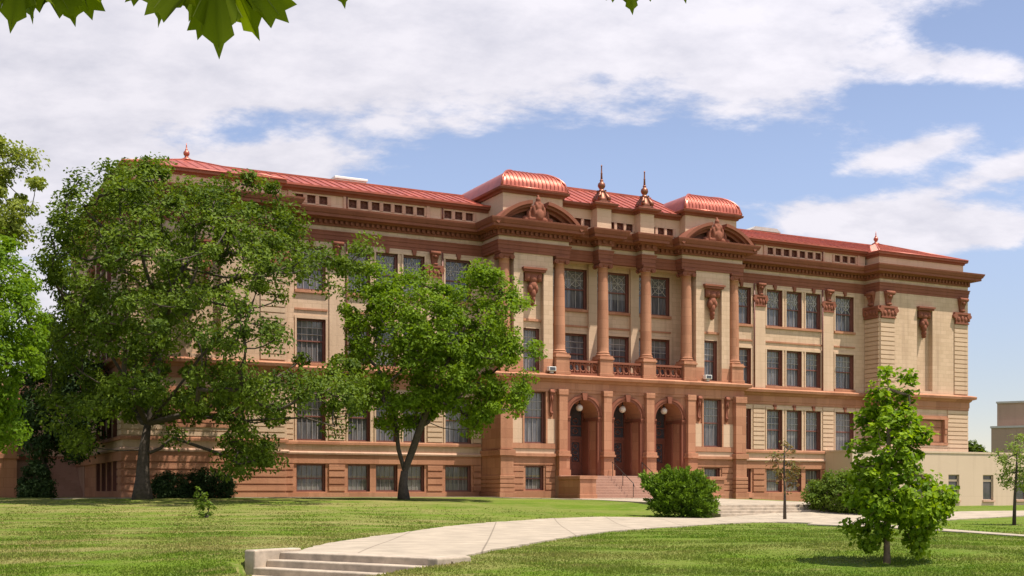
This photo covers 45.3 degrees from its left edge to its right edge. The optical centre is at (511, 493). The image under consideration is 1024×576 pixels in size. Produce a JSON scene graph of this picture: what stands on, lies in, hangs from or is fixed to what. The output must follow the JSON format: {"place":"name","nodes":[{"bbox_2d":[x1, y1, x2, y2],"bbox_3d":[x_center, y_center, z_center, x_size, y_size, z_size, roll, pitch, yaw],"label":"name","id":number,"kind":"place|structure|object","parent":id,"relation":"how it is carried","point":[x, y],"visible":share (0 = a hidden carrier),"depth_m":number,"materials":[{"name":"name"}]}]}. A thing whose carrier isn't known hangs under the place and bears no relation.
{"place":"outdoors","nodes":[
{"label":"outdoors","id":0,"kind":"place"},
{"bbox_2d":[50,497,589,499],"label":"path","id":1,"kind":"structure","parent":0,"point":[331,497],"depth_m":72.54,"materials":[{"name":"concrete"}]},
{"bbox_2d":[0,497,1023,575],"bbox_3d":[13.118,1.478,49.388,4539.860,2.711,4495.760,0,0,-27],"label":"lawn","id":2,"kind":"structure","parent":0,"point":[598,508],"depth_m":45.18,"materials":[{"name":"green plant"}]},
{"bbox_2d":[0,135,50,249],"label":"linden tree","id":3,"kind":"object","parent":2,"relation":"on","point":[11,214],"visible":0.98,"depth_m":55.58,"materials":[{"name":"green plant"}]},
{"bbox_2d":[0,227,53,453],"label":"maple tree","id":4,"kind":"object","parent":2,"relation":"on","point":[16,288],"visible":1,"depth_m":39.30,"materials":[{"name":"green plant"}]},
{"bbox_2d":[14,459,58,497],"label":"dark shrub","id":5,"kind":"object","parent":2,"relation":"on","point":[43,484],"visible":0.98,"depth_m":68.55,"materials":[{"name":"green plant"}]},
{"bbox_2d":[11,308,109,479],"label":"shade tree","id":6,"kind":"object","parent":2,"relation":"on","point":[38,445],"visible":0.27,"depth_m":69.86,"materials":[{"name":"green plant"}]},
{"bbox_2d":[150,469,191,497],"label":"dark shrub","id":7,"kind":"object","parent":2,"relation":"on","point":[162,486],"visible":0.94,"depth_m":65.57,"materials":[{"name":"green plant"}]},
{"bbox_2d":[192,486,215,517],"bbox_3d":[-11.279,0.330,44.989,0.807,1.225,0.798,0,0,31],"label":"seedling plant","id":8,"kind":"object","parent":2,"relation":"on","point":[202,505],"visible":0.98,"depth_m":44.93,"materials":[{"name":"green plant"}]},
{"bbox_2d":[28,151,384,499],"bbox_3d":[-15.832,-8.579,61.953,15.113,17.948,19.974,0,0,-62],"label":"elm tree","id":9,"kind":"object","parent":2,"relation":"on","point":[143,401],"visible":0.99,"depth_m":59.30,"materials":[{"name":"green plant"}]},
{"bbox_2d":[181,467,237,497],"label":"dark shrub","id":10,"kind":"object","parent":2,"relation":"on","point":[205,481],"visible":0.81,"depth_m":66.09,"materials":[{"name":"green plant"}]},
{"bbox_2d":[0,0,686,58],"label":"overhanging maple tree","id":11,"kind":"object","parent":2,"relation":"on","point":[213,21],"visible":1,"depth_m":2.56,"materials":[{"name":"green plant"}]},
{"bbox_2d":[245,548,470,575],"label":"garden steps","id":12,"kind":"structure","parent":2,"relation":"on","point":[281,562],"depth_m":23.07,"materials":[{"name":"concrete"}]},
{"bbox_2d":[333,256,547,499],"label":"ash tree","id":13,"kind":"object","parent":2,"relation":"on","point":[432,399],"visible":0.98,"depth_m":65.80,"materials":[{"name":"green plant"}]},
{"bbox_2d":[0,143,984,501],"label":"school building","id":14,"kind":"structure","parent":2,"relation":"on","point":[646,309],"depth_m":82.50,"materials":[{"name":"brick"}]},
{"bbox_2d":[96,464,99,490],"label":"window","id":15,"kind":"structure","parent":14,"relation":"in","point":[97,465],"depth_m":76.78,"materials":[{"name":"glass"}]},
{"bbox_2d":[102,463,105,490],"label":"window","id":16,"kind":"structure","parent":14,"relation":"in","point":[103,464],"depth_m":74.91,"materials":[{"name":"brown paint"}]},
{"bbox_2d":[102,394,105,439],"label":"window","id":17,"kind":"structure","parent":14,"relation":"in","point":[103,427],"depth_m":74.92,"materials":[{"name":"glass"}]},
{"bbox_2d":[107,462,110,490],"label":"window","id":18,"kind":"structure","parent":14,"relation":"in","point":[109,463],"depth_m":73.04,"materials":[{"name":"glass"}]},
{"bbox_2d":[107,418,110,438],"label":"window","id":19,"kind":"structure","parent":14,"relation":"in","point":[108,429],"depth_m":73.06,"materials":[{"name":"brown paint"}]},
{"bbox_2d":[107,242,110,281],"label":"window","id":20,"kind":"structure","parent":14,"relation":"in","point":[108,274],"depth_m":73.04,"materials":[{"name":"glass"}]},
{"bbox_2d":[113,461,116,490],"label":"window","id":21,"kind":"structure","parent":14,"relation":"in","point":[114,463],"depth_m":71.17,"materials":[{"name":"brown paint"}]},
{"bbox_2d":[113,410,116,436],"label":"window","id":22,"kind":"structure","parent":14,"relation":"in","point":[115,419],"depth_m":71.17,"materials":[{"name":"brown paint"}]},
{"bbox_2d":[296,464,324,491],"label":"window","id":23,"kind":"structure","parent":14,"relation":"in","point":[309,477],"depth_m":75.06,"materials":[{"name":"grey glass"}]},
{"bbox_2d":[297,246,324,290],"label":"window","id":24,"kind":"structure","parent":14,"relation":"in","point":[303,285],"depth_m":75.15,"materials":[{"name":"grey glass"}]},
{"bbox_2d":[297,318,324,362],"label":"window","id":25,"kind":"structure","parent":14,"relation":"in","point":[310,332],"depth_m":75.14,"materials":[{"name":"grey glass"}]},
{"bbox_2d":[297,392,324,440],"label":"window","id":26,"kind":"structure","parent":14,"relation":"in","point":[307,429],"depth_m":75.14,"materials":[{"name":"brown paint"}]},
{"bbox_2d":[307,195,314,203],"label":"attic window","id":27,"kind":"structure","parent":14,"relation":"in","point":[310,198],"depth_m":74.92,"materials":[{"name":"glass"}]},
{"bbox_2d":[319,196,326,204],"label":"attic window","id":28,"kind":"structure","parent":14,"relation":"in","point":[322,200],"depth_m":75.26,"materials":[{"name":"glass"}]},
{"bbox_2d":[331,175,367,182],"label":"rooftop vent","id":29,"kind":"object","parent":14,"relation":"on","point":[360,180],"visible":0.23,"depth_m":84.67,"materials":[{"name":"white metal"}]},
{"bbox_2d":[349,199,355,207],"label":"attic window","id":30,"kind":"structure","parent":14,"relation":"in","point":[352,203],"depth_m":76.11,"materials":[{"name":"glass"}]},
{"bbox_2d":[348,251,369,292],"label":"window","id":31,"kind":"structure","parent":14,"relation":"in","point":[360,258],"depth_m":76.45,"materials":[{"name":"glass"}]},
{"bbox_2d":[348,324,369,364],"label":"window","id":32,"kind":"structure","parent":14,"relation":"in","point":[362,324],"depth_m":76.56,"materials":[{"name":"glass"}]},
{"bbox_2d":[348,406,369,441],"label":"window","id":33,"kind":"structure","parent":14,"relation":"in","point":[362,433],"depth_m":76.54,"materials":[{"name":"brown paint"}]},
{"bbox_2d":[348,464,369,491],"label":"window","id":34,"kind":"structure","parent":14,"relation":"in","point":[358,474],"depth_m":76.49,"materials":[{"name":"grey glass"}]},
{"bbox_2d":[360,201,367,209],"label":"attic window","id":35,"kind":"structure","parent":14,"relation":"in","point":[363,204],"depth_m":76.45,"materials":[{"name":"glass"}]},
{"bbox_2d":[372,202,378,210],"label":"attic window","id":36,"kind":"structure","parent":14,"relation":"in","point":[375,206],"depth_m":76.86,"materials":[{"name":"glass"}]},
{"bbox_2d":[376,252,397,291],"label":"window","id":37,"kind":"structure","parent":14,"relation":"in","point":[392,259],"depth_m":77.35,"materials":[{"name":"grey glass"}]},
{"bbox_2d":[376,324,397,366],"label":"window","id":38,"kind":"structure","parent":14,"relation":"in","point":[385,336],"depth_m":77.31,"materials":[{"name":"glass"}]},
{"bbox_2d":[376,395,397,441],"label":"window","id":39,"kind":"structure","parent":14,"relation":"in","point":[380,437],"depth_m":77.20,"materials":[{"name":"brown paint"}]},
{"bbox_2d":[376,465,397,491],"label":"window","id":40,"kind":"structure","parent":14,"relation":"in","point":[386,475],"depth_m":77.33,"materials":[{"name":"grey glass"}]},
{"bbox_2d":[383,203,390,211],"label":"attic window","id":41,"kind":"structure","parent":14,"relation":"in","point":[386,207],"depth_m":77.13,"materials":[{"name":"glass"}]},
{"bbox_2d":[395,205,401,212],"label":"attic window","id":42,"kind":"structure","parent":14,"relation":"in","point":[398,208],"depth_m":77.46,"materials":[{"name":"glass"}]},
{"bbox_2d":[406,206,412,214],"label":"attic window","id":43,"kind":"structure","parent":14,"relation":"in","point":[409,210],"depth_m":77.82,"materials":[{"name":"glass"}]},
{"bbox_2d":[403,255,423,295],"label":"window","id":44,"kind":"structure","parent":14,"relation":"in","point":[408,261],"depth_m":78.13,"materials":[{"name":"grey glass"}]},
{"bbox_2d":[403,408,423,442],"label":"window","id":45,"kind":"structure","parent":14,"relation":"in","point":[408,438],"depth_m":78.09,"materials":[{"name":"brown paint"}]},
{"bbox_2d":[408,465,423,491],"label":"window","id":46,"kind":"structure","parent":14,"relation":"in","point":[415,472],"depth_m":78.22,"materials":[{"name":"grey glass"}]},
{"bbox_2d":[417,207,423,215],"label":"attic window","id":47,"kind":"structure","parent":14,"relation":"in","point":[420,211],"depth_m":78.19,"materials":[{"name":"glass"}]},
{"bbox_2d":[444,210,450,218],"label":"attic window","id":48,"kind":"structure","parent":14,"relation":"in","point":[447,214],"depth_m":79.07,"materials":[{"name":"glass"}]},
{"bbox_2d":[445,465,470,491],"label":"window","id":49,"kind":"structure","parent":14,"relation":"in","point":[457,478],"depth_m":79.55,"materials":[{"name":"grey glass"}]},
{"bbox_2d":[446,259,470,301],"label":"window","id":50,"kind":"structure","parent":14,"relation":"in","point":[453,267],"depth_m":79.49,"materials":[{"name":"grey glass"}]},
{"bbox_2d":[446,398,470,443],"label":"window","id":51,"kind":"structure","parent":14,"relation":"in","point":[452,436],"depth_m":79.51,"materials":[{"name":"brown paint"}]},
{"bbox_2d":[455,212,461,219],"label":"attic window","id":52,"kind":"structure","parent":14,"relation":"in","point":[458,215],"depth_m":79.38,"materials":[{"name":"glass"}]},
{"bbox_2d":[466,213,472,220],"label":"attic window","id":53,"kind":"structure","parent":14,"relation":"in","point":[469,216],"depth_m":79.71,"materials":[{"name":"glass"}]},
{"bbox_2d":[523,328,538,371],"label":"window","id":54,"kind":"structure","parent":14,"relation":"in","point":[528,333],"depth_m":79.71,"materials":[{"name":"grey glass"}]},
{"bbox_2d":[525,466,543,489],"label":"window","id":55,"kind":"structure","parent":14,"relation":"in","point":[534,475],"depth_m":79.38,"materials":[{"name":"grey glass"}]},
{"bbox_2d":[525,392,544,442],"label":"window","id":56,"kind":"structure","parent":14,"relation":"in","point":[535,415],"depth_m":79.44,"materials":[{"name":"brown paint"}]},
{"bbox_2d":[547,366,555,372],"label":"floodlight","id":57,"kind":"object","parent":14,"relation":"on","point":[551,369],"visible":1,"depth_m":79.20,"materials":[{"name":"white metal"}]},
{"bbox_2d":[553,267,586,309],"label":"window","id":58,"kind":"structure","parent":14,"relation":"in","point":[575,279],"depth_m":82.82,"materials":[{"name":"grey glass"}]},
{"bbox_2d":[565,333,586,372],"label":"window","id":59,"kind":"structure","parent":14,"relation":"in","point":[575,344],"depth_m":82.89,"materials":[{"name":"glass"}]},
{"bbox_2d":[570,403,583,475],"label":"door","id":60,"kind":"structure","parent":14,"relation":"in","point":[576,419],"depth_m":82.64,"materials":[{"name":"brown wood"}]},
{"bbox_2d":[576,400,582,410],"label":"globe lamp","id":61,"kind":"object","parent":14,"relation":"attached to","point":[579,406],"visible":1,"depth_m":81.05,"materials":[{"name":"white glass"}]},
{"bbox_2d":[584,219,590,226],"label":"attic window","id":62,"kind":"structure","parent":14,"relation":"in","point":[587,222],"depth_m":82.00,"materials":[{"name":"glass"}]},
{"bbox_2d":[597,271,628,312],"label":"window","id":63,"kind":"structure","parent":14,"relation":"in","point":[618,283],"depth_m":84.37,"materials":[{"name":"grey glass"}]},
{"bbox_2d":[609,336,628,374],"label":"window","id":64,"kind":"structure","parent":14,"relation":"in","point":[618,346],"depth_m":84.46,"materials":[{"name":"glass"}]},
{"bbox_2d":[613,406,625,475],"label":"door","id":65,"kind":"structure","parent":14,"relation":"in","point":[619,421],"depth_m":84.23,"materials":[{"name":"brown wood"}]},
{"bbox_2d":[617,223,622,229],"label":"attic window","id":66,"kind":"structure","parent":14,"relation":"in","point":[619,225],"depth_m":83.17,"materials":[{"name":"glass"}]},
{"bbox_2d":[619,402,625,412],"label":"globe lamp","id":67,"kind":"object","parent":14,"relation":"attached to","point":[622,408],"visible":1,"depth_m":82.56,"materials":[{"name":"white glass"}]},
{"bbox_2d":[612,462,634,496],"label":"handrail","id":68,"kind":"object","parent":14,"relation":"attached to","point":[624,474],"visible":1,"depth_m":79.67,"materials":[{"name":"black metal"}]},
{"bbox_2d":[626,224,631,231],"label":"attic window","id":69,"kind":"structure","parent":14,"relation":"in","point":[628,226],"depth_m":83.53,"materials":[{"name":"glass"}]},
{"bbox_2d":[639,275,668,315],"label":"window","id":70,"kind":"structure","parent":14,"relation":"in","point":[659,285],"depth_m":85.89,"materials":[{"name":"grey glass"}]},
{"bbox_2d":[639,338,668,376],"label":"window","id":71,"kind":"structure","parent":14,"relation":"in","point":[660,348],"depth_m":86.01,"materials":[{"name":"glass"}]},
{"bbox_2d":[655,408,665,475],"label":"door","id":72,"kind":"structure","parent":14,"relation":"in","point":[661,418],"depth_m":85.74,"materials":[{"name":"brown wood"}]},
{"bbox_2d":[703,375,711,380],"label":"floodlight","id":73,"kind":"object","parent":14,"relation":"on","point":[707,377],"visible":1,"depth_m":84.82,"materials":[{"name":"white metal"}]},
{"bbox_2d":[704,340,716,380],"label":"window","id":74,"kind":"structure","parent":14,"relation":"in","point":[710,347],"depth_m":86.21,"materials":[{"name":"glass"}]},
{"bbox_2d":[704,468,719,476],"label":"window","id":75,"kind":"structure","parent":14,"relation":"in","point":[711,472],"depth_m":85.77,"materials":[{"name":"glass"}]},
{"bbox_2d":[704,399,720,446],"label":"window","id":76,"kind":"structure","parent":14,"relation":"in","point":[712,407],"depth_m":85.81,"materials":[{"name":"brown paint"}]},
{"bbox_2d":[738,287,750,323],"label":"window","id":77,"kind":"structure","parent":14,"relation":"in","point":[744,293],"depth_m":90.04,"materials":[{"name":"grey glass"}]},
{"bbox_2d":[739,348,750,383],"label":"window","id":78,"kind":"structure","parent":14,"relation":"in","point":[744,353],"depth_m":90.04,"materials":[{"name":"glass"}]},
{"bbox_2d":[746,409,750,448],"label":"window","id":79,"kind":"structure","parent":14,"relation":"in","point":[748,411],"depth_m":90.06,"materials":[{"name":"brown paint"}]},
{"bbox_2d":[747,469,750,491],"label":"window","id":80,"kind":"structure","parent":14,"relation":"in","point":[748,470],"depth_m":90.04,"materials":[{"name":"brown paint"}]},
{"bbox_2d":[747,226,780,232],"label":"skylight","id":81,"kind":"object","parent":14,"relation":"on","point":[764,229],"visible":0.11,"depth_m":100.94},
{"bbox_2d":[767,289,781,326],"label":"window","id":82,"kind":"structure","parent":14,"relation":"in","point":[774,304],"depth_m":91.27,"materials":[{"name":"grey glass"}]},
{"bbox_2d":[767,350,781,385],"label":"window","id":83,"kind":"structure","parent":14,"relation":"in","point":[774,357],"depth_m":91.27,"materials":[{"name":"glass"}]},
{"bbox_2d":[767,409,781,449],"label":"window","id":84,"kind":"structure","parent":14,"relation":"in","point":[774,417],"depth_m":91.30,"materials":[{"name":"grey glass"}]},
{"bbox_2d":[767,469,781,491],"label":"window","id":85,"kind":"structure","parent":14,"relation":"in","point":[771,486],"depth_m":91.25,"materials":[{"name":"glass"}]},
{"bbox_2d":[786,469,800,491],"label":"window","id":86,"kind":"structure","parent":14,"relation":"in","point":[798,489],"depth_m":92.15,"materials":[{"name":"glass"}]},
{"bbox_2d":[787,291,800,327],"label":"window","id":87,"kind":"structure","parent":14,"relation":"in","point":[793,298],"depth_m":92.10,"materials":[{"name":"grey glass"}]},
{"bbox_2d":[787,351,800,386],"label":"window","id":88,"kind":"structure","parent":14,"relation":"in","point":[793,357],"depth_m":92.13,"materials":[{"name":"glass"}]},
{"bbox_2d":[787,410,800,449],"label":"window","id":89,"kind":"structure","parent":14,"relation":"in","point":[793,417],"depth_m":92.13,"materials":[{"name":"grey glass"}]},
{"bbox_2d":[805,469,819,491],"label":"window","id":90,"kind":"structure","parent":14,"relation":"in","point":[809,474],"depth_m":92.89,"materials":[{"name":"glass"}]},
{"bbox_2d":[806,293,819,329],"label":"window","id":91,"kind":"structure","parent":14,"relation":"in","point":[812,300],"depth_m":92.94,"materials":[{"name":"grey glass"}]},
{"bbox_2d":[806,352,819,387],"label":"window","id":92,"kind":"structure","parent":14,"relation":"in","point":[812,359],"depth_m":92.96,"materials":[{"name":"glass"}]},
{"bbox_2d":[806,411,819,450],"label":"window","id":93,"kind":"structure","parent":14,"relation":"in","point":[812,417],"depth_m":92.96,"materials":[{"name":"grey glass"}]},
{"bbox_2d":[836,296,852,331],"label":"window","id":94,"kind":"structure","parent":14,"relation":"in","point":[844,305],"depth_m":94.36,"materials":[{"name":"grey glass"}]},
{"bbox_2d":[836,354,852,389],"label":"window","id":95,"kind":"structure","parent":14,"relation":"in","point":[844,363],"depth_m":94.40,"materials":[{"name":"glass"}]},
{"bbox_2d":[836,412,852,449],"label":"window","id":96,"kind":"structure","parent":14,"relation":"in","point":[844,433],"depth_m":94.36,"materials":[{"name":"grey glass"}]},
{"bbox_2d":[638,464,721,517],"bbox_3d":[8.497,-0.070,61.988,4.186,2.986,3.160,0,0,13],"label":"juniper shrub","id":97,"kind":"object","parent":2,"relation":"on","point":[685,493],"visible":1,"depth_m":61.41,"materials":[{"name":"green plant"}]},
{"bbox_2d":[799,467,880,513],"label":"leafy shrub","id":98,"kind":"object","parent":2,"relation":"on","point":[820,495],"visible":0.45,"depth_m":65.51,"materials":[{"name":"green plant"}]},
{"bbox_2d":[837,365,961,563],"bbox_3d":[7.782,-0.537,24.490,2.650,4.050,2.114,0,0,-27],"label":"young maple tree","id":99,"kind":"object","parent":2,"relation":"on","point":[916,518],"visible":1,"depth_m":24.17,"materials":[{"name":"green plant"}]},
{"bbox_2d":[825,450,1023,505],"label":"annex building","id":100,"kind":"structure","parent":2,"relation":"on","point":[972,475],"depth_m":95.73,"materials":[{"name":"paint"}]},
{"bbox_2d":[948,475,960,501],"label":"window","id":101,"kind":"structure","parent":100,"relation":"in","point":[952,479],"depth_m":95.31,"materials":[{"name":"glass"}]},
{"bbox_2d":[982,475,994,501],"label":"window","id":102,"kind":"structure","parent":100,"relation":"in","point":[987,479],"depth_m":97.00,"materials":[{"name":"glass"}]},
{"bbox_2d":[1016,475,1023,501],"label":"window","id":103,"kind":"structure","parent":100,"relation":"in","point":[1019,496],"depth_m":98.60,"materials":[{"name":"paint"}]},
{"bbox_2d":[968,439,987,451],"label":"distant tree","id":104,"kind":"object","parent":2,"relation":"on","point":[975,447],"visible":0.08,"depth_m":127.25,"materials":[{"name":"green plant"}]},
{"bbox_2d":[988,433,1023,524],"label":"pale young tree","id":105,"kind":"object","parent":2,"relation":"on","point":[1016,469],"visible":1,"depth_m":56.90,"materials":[{"name":"green plant"}]},
{"bbox_2d":[990,401,1023,452],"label":"building","id":106,"kind":"structure","parent":2,"relation":"on","point":[1010,417],"depth_m":134.81,"materials":[{"name":"concrete"}]},
{"bbox_2d":[0,0,1023,451],"label":"sky","id":107,"kind":"structure","parent":0,"point":[901,122],"materials":[{"name":"blue"}]},
{"bbox_2d":[301,512,861,563],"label":"path","id":108,"kind":"structure","parent":0,"point":[466,539],"depth_m":36.77,"materials":[{"name":"concrete"}]},
{"bbox_2d":[765,438,804,518],"bbox_3d":[12.714,-0.622,57.614,1.977,3.917,1.532,0,0,-27],"label":"bare sapling","id":109,"kind":"object","parent":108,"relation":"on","point":[796,473],"visible":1,"depth_m":57.45,"materials":[{"name":"green plant"}]},
{"bbox_2d":[590,498,808,504],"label":"terrace","id":110,"kind":"structure","parent":0,"point":[730,502],"depth_m":72.15,"materials":[{"name":"concrete"}]},
{"bbox_2d":[807,522,1023,536],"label":"path","id":111,"kind":"structure","parent":0,"point":[896,527],"depth_m":44.62,"materials":[{"name":"concrete"}]},
{"bbox_2d":[823,511,1023,523],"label":"path","id":112,"kind":"structure","parent":0,"point":[960,515],"depth_m":66.68,"materials":[{"name":"concrete"}]},
{"bbox_2d":[707,504,834,516],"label":"terrace steps","id":113,"kind":"structure","parent":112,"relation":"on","point":[733,510],"depth_m":64.63,"materials":[{"name":"concrete"}]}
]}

